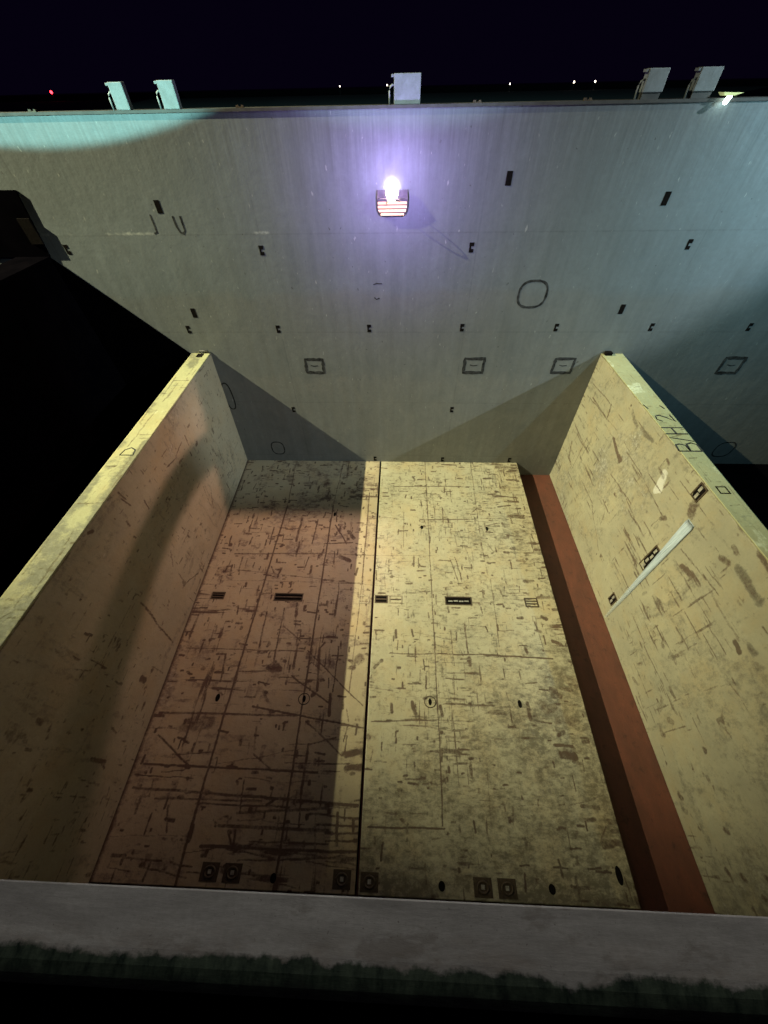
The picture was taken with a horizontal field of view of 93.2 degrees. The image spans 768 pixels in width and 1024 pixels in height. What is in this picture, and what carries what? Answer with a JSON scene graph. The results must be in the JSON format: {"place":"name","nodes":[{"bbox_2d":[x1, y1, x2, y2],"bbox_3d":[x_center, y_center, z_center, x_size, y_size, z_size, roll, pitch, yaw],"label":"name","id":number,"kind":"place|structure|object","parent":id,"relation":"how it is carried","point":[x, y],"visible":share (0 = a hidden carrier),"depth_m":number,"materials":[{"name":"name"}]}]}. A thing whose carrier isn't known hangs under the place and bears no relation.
{"place":"outdoors","nodes":[
{"label":"outdoors","id":0,"kind":"place"},
{"bbox_2d":[0,96,767,474],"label":"wall","id":1,"kind":"structure","parent":0,"point":[504,282],"depth_m":10.22,"materials":[{"name":"grey metal"}]},
{"bbox_2d":[105,82,133,109],"bbox_3d":[-6.016,-9.396,8.212,0.443,0.420,0.160,1,50,2],"label":"coaming post","id":2,"kind":"object","parent":1,"relation":"on","point":[118,92],"visible":1,"depth_m":8.17,"materials":[{"name":"metal"}]},
{"bbox_2d":[153,80,181,108],"bbox_3d":[-4.886,-9.382,8.173,0.483,0.430,0.160,1,50,2],"label":"coaming post","id":3,"kind":"object","parent":1,"relation":"on","point":[168,92],"visible":1,"depth_m":8.12,"materials":[{"name":"metal"}]},
{"bbox_2d":[376,181,407,215],"bbox_3d":[0.209,-7.913,9.212,0.800,0.682,0.362,1,50,2],"label":"floodlight","id":4,"kind":"object","parent":1,"relation":"attached to","point":[392,199],"visible":1,"depth_m":9.29,"materials":[{"name":"white"}]},
{"bbox_2d":[388,73,420,104],"bbox_3d":[0.451,-9.331,8.014,0.703,0.450,0.220,1,50,2],"label":"coaming post","id":5,"kind":"object","parent":1,"relation":"on","point":[407,87],"visible":0.98,"depth_m":7.94,"materials":[{"name":"grey metal"}]},
{"bbox_2d":[633,67,670,99],"bbox_3d":[5.748,-9.240,7.843,0.543,0.440,0.200,1,50,2],"label":"coaming post","id":6,"kind":"object","parent":1,"relation":"on","point":[653,80],"visible":0.99,"depth_m":7.78,"materials":[{"name":"grey metal"}]},
{"bbox_2d":[683,66,723,98],"bbox_3d":[6.827,-9.224,7.809,0.563,0.440,0.200,1,50,2],"label":"coaming post","id":7,"kind":"object","parent":1,"relation":"on","point":[704,82],"visible":0.99,"depth_m":7.75,"materials":[{"name":"grey metal"}]},
{"bbox_2d":[718,92,743,104],"bbox_3d":[7.435,-8.914,7.827,0.420,0.180,0.291,1,50,2],"label":"work lamp","id":8,"kind":"object","parent":1,"relation":"attached to","point":[728,96],"visible":1,"depth_m":7.74,"materials":[{"name":"yellow"}]},
{"bbox_2d":[0,86,767,111],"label":"quay","id":9,"kind":"structure","parent":0,"point":[600,94],"depth_m":53.58,"materials":[{"name":"grey concrete"}]},
{"bbox_2d":[0,79,767,101],"bbox_3d":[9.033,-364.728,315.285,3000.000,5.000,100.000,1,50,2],"label":"shore","id":10,"kind":"structure","parent":0,"point":[424,89],"depth_m":283.27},
{"bbox_2d":[0,78,767,95],"bbox_3d":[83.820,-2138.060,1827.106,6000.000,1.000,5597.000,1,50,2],"label":"water","id":11,"kind":"structure","parent":0,"point":[383,86],"depth_m":2138.01,"materials":[{"name":"black liquid"}]},
{"bbox_2d":[0,0,767,94],"label":"sky","id":12,"kind":"structure","parent":0,"point":[57,46],"materials":[{"name":"black"}]},
{"bbox_2d":[0,879,767,1023],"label":"coaming","id":13,"kind":"object","parent":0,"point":[78,953],"visible":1,"depth_m":0.86,"materials":[{"name":"grey paint"}]},
{"bbox_2d":[106,473,716,913],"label":"hold floor","id":14,"kind":"structure","parent":0,"point":[666,875],"depth_m":9.71,"materials":[{"name":"metal"}]},
{"bbox_2d":[0,350,246,883],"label":"bulkhead","id":15,"kind":"object","parent":14,"relation":"on","point":[98,597],"visible":0.94,"depth_m":8.13,"materials":[{"name":"paint"}]},
{"bbox_2d":[89,460,379,894],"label":"floor panel","id":16,"kind":"structure","parent":14,"relation":"on","point":[246,772],"depth_m":9.74,"materials":[{"name":"brown paint"}]},
{"bbox_2d":[358,461,640,908],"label":"floor panel","id":17,"kind":"structure","parent":14,"relation":"on","point":[484,779],"depth_m":9.52,"materials":[{"name":"paint"}]},
{"bbox_2d":[550,351,767,916],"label":"bulkhead","id":18,"kind":"object","parent":14,"relation":"on","point":[637,477],"visible":1,"depth_m":8.72,"materials":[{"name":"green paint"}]},
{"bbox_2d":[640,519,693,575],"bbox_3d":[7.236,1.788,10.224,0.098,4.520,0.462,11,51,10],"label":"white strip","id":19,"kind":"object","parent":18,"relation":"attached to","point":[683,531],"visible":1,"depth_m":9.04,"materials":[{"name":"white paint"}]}
]}

